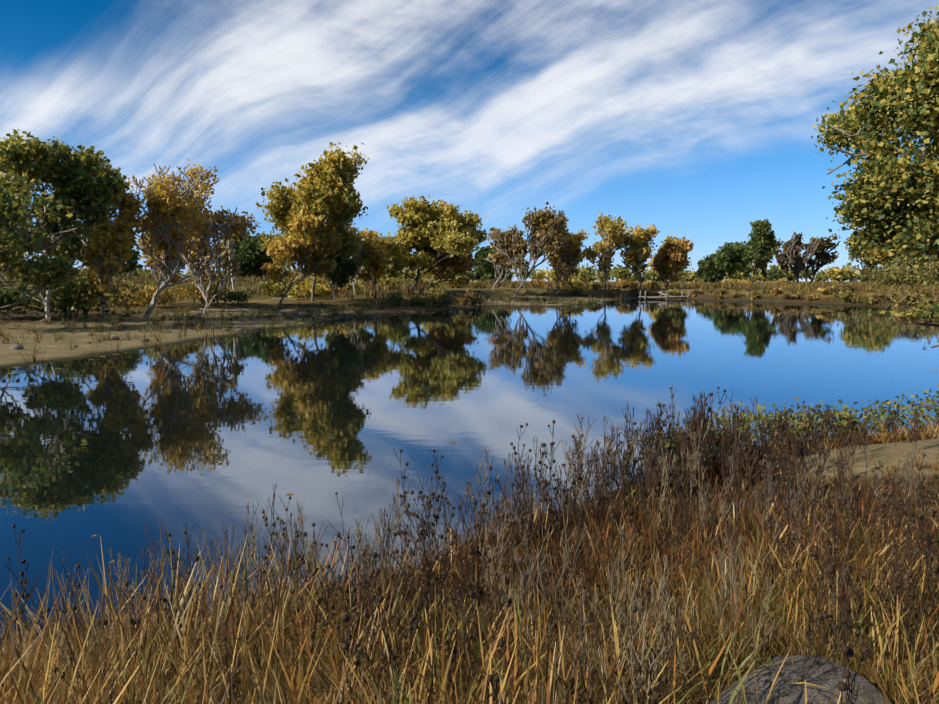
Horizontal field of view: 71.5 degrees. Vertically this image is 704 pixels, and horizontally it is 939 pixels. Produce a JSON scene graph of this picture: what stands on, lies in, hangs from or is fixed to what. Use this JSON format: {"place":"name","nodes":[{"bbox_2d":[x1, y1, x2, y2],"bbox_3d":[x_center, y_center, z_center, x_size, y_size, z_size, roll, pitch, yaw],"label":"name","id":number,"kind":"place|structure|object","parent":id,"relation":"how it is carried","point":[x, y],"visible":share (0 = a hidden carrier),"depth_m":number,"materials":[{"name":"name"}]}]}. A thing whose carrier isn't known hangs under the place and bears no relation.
{"place":"outdoors","nodes":[
{"label":"outdoors","id":0,"kind":"place"},
{"bbox_2d":[0,298,938,663],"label":"pond water","id":1,"kind":"structure","parent":0,"point":[118,452],"depth_m":13.51,"materials":[{"name":"blue liquid"}]},
{"bbox_2d":[9,310,938,561],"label":"floating leaves","id":2,"kind":"object","parent":1,"relation":"on","point":[289,493],"visible":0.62,"depth_m":18.61,"materials":[{"name":"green plant"}]},
{"bbox_2d":[638,290,689,299],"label":"dock","id":3,"kind":"object","parent":1,"relation":"in","point":[666,295],"visible":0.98,"depth_m":93.88,"materials":[{"name":"grey wood"}]},
{"bbox_2d":[0,274,938,703],"bbox_3d":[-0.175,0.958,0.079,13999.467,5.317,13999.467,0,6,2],"label":"ground","id":4,"kind":"structure","parent":0,"point":[52,348],"depth_m":30.48,"materials":[{"name":"brown soil"}]},
{"bbox_2d":[0,244,24,278],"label":"tree","id":5,"kind":"object","parent":4,"relation":"on","point":[5,257],"visible":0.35,"depth_m":81.04,"materials":[{"name":"green plant"}]},
{"bbox_2d":[0,181,79,308],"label":"tree","id":6,"kind":"object","parent":4,"relation":"on","point":[45,273],"visible":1,"depth_m":30.90,"materials":[{"name":"green plant"}]},
{"bbox_2d":[33,223,90,267],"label":"tree","id":7,"kind":"object","parent":4,"relation":"on","point":[75,238],"visible":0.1,"depth_m":90.45,"materials":[{"name":"green plant"}]},
{"bbox_2d":[0,129,129,318],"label":"tree","id":8,"kind":"object","parent":4,"relation":"on","point":[88,184],"visible":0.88,"depth_m":34.77,"materials":[{"name":"green plant"}]},
{"bbox_2d":[77,217,137,320],"bbox_3d":[-20.766,-4.677,37.216,3.650,5.970,3.109,0,6,2],"label":"tree","id":9,"kind":"object","parent":4,"relation":"on","point":[109,251],"visible":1,"depth_m":36.73,"materials":[{"name":"green plant"}]},
{"bbox_2d":[82,226,143,277],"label":"tree","id":10,"kind":"object","parent":4,"relation":"on","point":[132,266],"depth_m":93.73,"materials":[{"name":"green plant"}]},
{"bbox_2d":[60,159,259,318],"bbox_3d":[-18.071,-7.145,40.627,7.916,10.287,12.401,4,7,33],"label":"tree","id":11,"kind":"object","parent":4,"relation":"on","point":[172,205],"visible":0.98,"depth_m":39.71,"materials":[{"name":"yellow plant"}]},
{"bbox_2d":[138,211,181,306],"bbox_3d":[-22.293,-7.078,47.867,3.522,7.680,4.703,-4,7,-34],"label":"tree","id":12,"kind":"object","parent":4,"relation":"on","point":[149,262],"visible":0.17,"depth_m":47.61,"materials":[{"name":"brown plant"}]},
{"bbox_2d":[138,233,188,271],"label":"tree","id":13,"kind":"object","parent":4,"relation":"on","point":[182,267],"depth_m":109.53,"materials":[{"name":"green plant"}]},
{"bbox_2d":[180,213,243,314],"bbox_3d":[-18.421,-6.378,45.712,4.818,7.591,3.632,3,7,27],"label":"tree","id":14,"kind":"object","parent":4,"relation":"on","point":[199,260],"visible":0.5,"depth_m":45.51,"materials":[{"name":"brown plant"}]},
{"bbox_2d":[227,235,235,291],"bbox_3d":[-21.989,-8.299,60.097,0.705,6.587,0.943,3,7,24],"label":"tree","id":15,"kind":"object","parent":4,"relation":"on","point":[232,256],"visible":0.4,"depth_m":60.13,"materials":[{"name":"grey plant"}]},
{"bbox_2d":[221,232,252,273],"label":"tree","id":16,"kind":"object","parent":4,"relation":"on","point":[235,246],"visible":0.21,"depth_m":119.11,"materials":[{"name":"green plant"}]},
{"bbox_2d":[172,298,304,317],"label":"fallen logs","id":17,"kind":"object","parent":4,"relation":"on","point":[242,309],"visible":0.58,"depth_m":47.85,"materials":[{"name":"brown wood"}]},
{"bbox_2d":[233,231,281,277],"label":"tree","id":18,"kind":"object","parent":4,"relation":"on","point":[252,257],"visible":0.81,"depth_m":101.59,"materials":[{"name":"green plant"}]},
{"bbox_2d":[260,209,343,306],"bbox_3d":[-13.479,-7.345,51.500,6.367,7.756,6.441,0,6,2],"label":"tree","id":19,"kind":"object","parent":4,"relation":"on","point":[310,253],"visible":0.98,"depth_m":51.42,"materials":[{"name":"yellow plant"}]},
{"bbox_2d":[0,295,605,362],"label":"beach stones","id":20,"kind":"object","parent":4,"relation":"on","point":[196,315],"visible":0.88,"depth_m":36.67,"materials":[{"name":"stone"}]},
{"bbox_2d":[256,142,368,301],"bbox_3d":[-12.873,-10.447,53.890,10.019,12.721,7.540,4,7,34],"label":"tree","id":21,"kind":"object","parent":4,"relation":"on","point":[325,188],"visible":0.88,"depth_m":51.72,"materials":[{"name":"yellow plant"}]},
{"bbox_2d":[306,237,362,299],"bbox_3d":[-11.833,-7.811,57.271,5.658,6.621,4.986,-5,8,-41],"label":"tree","id":22,"kind":"object","parent":4,"relation":"on","point":[345,269],"visible":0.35,"depth_m":56.88,"materials":[{"name":"green plant"}]},
{"bbox_2d":[333,222,373,294],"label":"tree","id":23,"kind":"object","parent":4,"relation":"on","point":[362,241],"visible":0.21,"depth_m":65.90,"materials":[{"name":"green plant"}]},
{"bbox_2d":[354,227,389,292],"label":"tree","id":24,"kind":"object","parent":4,"relation":"on","point":[378,253],"visible":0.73,"depth_m":66.69,"materials":[{"name":"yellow plant"}]},
{"bbox_2d":[382,252,409,279],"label":"tree","id":25,"kind":"object","parent":4,"relation":"on","point":[391,270],"visible":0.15,"depth_m":147.23,"materials":[{"name":"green plant"}]},
{"bbox_2d":[377,195,490,290],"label":"tree","id":26,"kind":"object","parent":4,"relation":"on","point":[450,228],"visible":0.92,"depth_m":75.47,"materials":[{"name":"yellow plant"}]},
{"bbox_2d":[420,257,466,280],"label":"tree","id":27,"kind":"object","parent":4,"relation":"on","point":[427,275],"visible":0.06,"depth_m":140.11,"materials":[{"name":"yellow plant"}]},
{"bbox_2d":[421,244,478,286],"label":"tree","id":28,"kind":"object","parent":4,"relation":"on","point":[456,263],"visible":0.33,"depth_m":81.30,"materials":[{"name":"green plant"}]},
{"bbox_2d":[2,259,912,282],"bbox_3d":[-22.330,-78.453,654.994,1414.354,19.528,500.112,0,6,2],"label":"bushes","id":29,"kind":"object","parent":4,"relation":"on","point":[773,273],"visible":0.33,"depth_m":474.72,"materials":[{"name":"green plant"}]},
{"bbox_2d":[456,248,477,276],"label":"tree","id":30,"kind":"object","parent":4,"relation":"on","point":[469,255],"visible":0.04,"depth_m":166.11,"materials":[{"name":"green plant"}]},
{"bbox_2d":[0,384,938,703],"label":"weeds","id":31,"kind":"object","parent":4,"relation":"on","point":[694,452],"visible":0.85,"depth_m":3.84,"materials":[{"name":"brown plant"}]},
{"bbox_2d":[0,419,938,703],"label":"grass","id":32,"kind":"structure","parent":4,"relation":"on","point":[266,675],"depth_m":3.23,"materials":[{"name":"brown plant"}]},
{"bbox_2d":[0,255,938,318],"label":"bank shrubs","id":33,"kind":"object","parent":4,"relation":"on","point":[64,298],"visible":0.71,"depth_m":60.37,"materials":[{"name":"brown plant"}]},
{"bbox_2d":[0,271,938,310],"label":"grass tufts","id":34,"kind":"object","parent":4,"relation":"on","point":[768,286],"visible":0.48,"depth_m":90.17,"materials":[{"name":"plant"}]},
{"bbox_2d":[472,245,508,281],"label":"tree","id":35,"kind":"object","parent":4,"relation":"on","point":[485,266],"visible":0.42,"depth_m":185.91,"materials":[{"name":"green plant"}]},
{"bbox_2d":[484,227,525,288],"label":"tree","id":36,"kind":"object","parent":4,"relation":"on","point":[500,255],"visible":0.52,"depth_m":93.69,"materials":[{"name":"brown plant"}]},
{"bbox_2d":[82,291,938,357],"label":"shoreline reeds","id":37,"kind":"object","parent":4,"relation":"on","point":[541,303],"visible":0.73,"depth_m":58.65,"materials":[{"name":"brown plant"}]},
{"bbox_2d":[495,201,570,296],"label":"tree","id":38,"kind":"object","parent":4,"relation":"on","point":[543,232],"visible":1,"depth_m":90.65,"materials":[{"name":"brown plant"}]},
{"bbox_2d":[547,215,581,295],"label":"tree","id":39,"kind":"object","parent":4,"relation":"on","point":[562,232],"visible":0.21,"depth_m":97.22,"materials":[{"name":"brown plant"}]},
{"bbox_2d":[545,229,589,296],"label":"tree","id":40,"kind":"object","parent":4,"relation":"on","point":[572,242],"visible":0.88,"depth_m":96.20,"materials":[{"name":"brown plant"}]},
{"bbox_2d":[583,210,627,293],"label":"tree","id":41,"kind":"object","parent":4,"relation":"on","point":[609,230],"visible":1,"depth_m":100.77,"materials":[{"name":"yellow plant"}]},
{"bbox_2d":[611,223,659,291],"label":"tree","id":42,"kind":"object","parent":4,"relation":"on","point":[637,252],"visible":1,"depth_m":104.77,"materials":[{"name":"yellow plant"}]},
{"bbox_2d":[391,383,938,663],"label":"shrubs","id":43,"kind":"object","parent":4,"relation":"on","point":[842,420],"visible":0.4,"depth_m":8.91,"materials":[{"name":"green plant"}]},
{"bbox_2d":[647,249,686,282],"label":"tree","id":44,"kind":"object","parent":4,"relation":"on","point":[673,279],"visible":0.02,"depth_m":254.31,"materials":[{"name":"green plant"}]},
{"bbox_2d":[648,236,693,286],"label":"tree","id":45,"kind":"object","parent":4,"relation":"on","point":[668,257],"visible":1,"depth_m":108.50,"materials":[{"name":"orange plant"}]},
{"bbox_2d":[661,235,691,283],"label":"tree","id":46,"kind":"object","parent":4,"relation":"on","point":[668,238],"visible":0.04,"depth_m":212.62,"materials":[{"name":"yellow plant"}]},
{"bbox_2d":[694,250,730,282],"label":"tree","id":47,"kind":"object","parent":4,"relation":"on","point":[707,271],"visible":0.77,"depth_m":291.04,"materials":[{"name":"green plant"}]},
{"bbox_2d":[715,241,747,278],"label":"tree","id":48,"kind":"object","parent":4,"relation":"on","point":[730,261],"visible":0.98,"depth_m":221.11,"materials":[{"name":"green plant"}]},
{"bbox_2d":[738,219,779,283],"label":"tree","id":49,"kind":"object","parent":4,"relation":"on","point":[757,246],"visible":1,"depth_m":210.67,"materials":[{"name":"green plant"}]},
{"bbox_2d":[752,238,780,280],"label":"tree","id":50,"kind":"object","parent":4,"relation":"on","point":[763,266],"visible":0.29,"depth_m":214.74,"materials":[{"name":"green plant"}]},
{"bbox_2d":[774,236,801,283],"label":"tree","id":51,"kind":"object","parent":4,"relation":"on","point":[781,260],"visible":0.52,"depth_m":229.08,"materials":[{"name":"brown plant"}]},
{"bbox_2d":[709,655,891,703],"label":"boulder","id":52,"kind":"object","parent":4,"relation":"on","point":[826,678],"visible":0.79,"depth_m":2.64,"materials":[{"name":"stone"}]},
{"bbox_2d":[779,232,821,283],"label":"tree","id":53,"kind":"object","parent":4,"relation":"on","point":[793,251],"visible":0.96,"depth_m":224.26,"materials":[{"name":"brown plant"}]},
{"bbox_2d":[803,233,840,282],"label":"tree","id":54,"kind":"object","parent":4,"relation":"on","point":[823,255],"visible":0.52,"depth_m":227.92,"materials":[{"name":"brown plant"}]},
{"bbox_2d":[843,228,880,282],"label":"tree","id":55,"kind":"object","parent":4,"relation":"on","point":[855,250],"visible":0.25,"depth_m":212.80,"materials":[{"name":"yellow plant"}]},
{"bbox_2d":[811,6,938,347],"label":"tree","id":56,"kind":"object","parent":4,"relation":"on","point":[892,196],"visible":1,"depth_m":13.15,"materials":[{"name":"green plant"}]},
{"bbox_2d":[861,237,905,266],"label":"tree","id":57,"kind":"object","parent":4,"relation":"on","point":[879,257],"visible":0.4,"depth_m":183.95,"materials":[{"name":"yellow plant"}]},
{"bbox_2d":[876,254,936,274],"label":"bush","id":58,"kind":"object","parent":4,"relation":"on","point":[909,263],"visible":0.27,"depth_m":148.10,"materials":[{"name":"green plant"}]},
{"bbox_2d":[901,248,938,255],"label":"tree","id":59,"kind":"object","parent":4,"relation":"on","point":[937,252],"visible":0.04,"depth_m":161.35,"materials":[{"name":"green plant"}]},
{"bbox_2d":[0,0,938,280],"label":"sky","id":60,"kind":"structure","parent":0,"point":[694,120],"materials":[{"name":"blue"}]}
]}

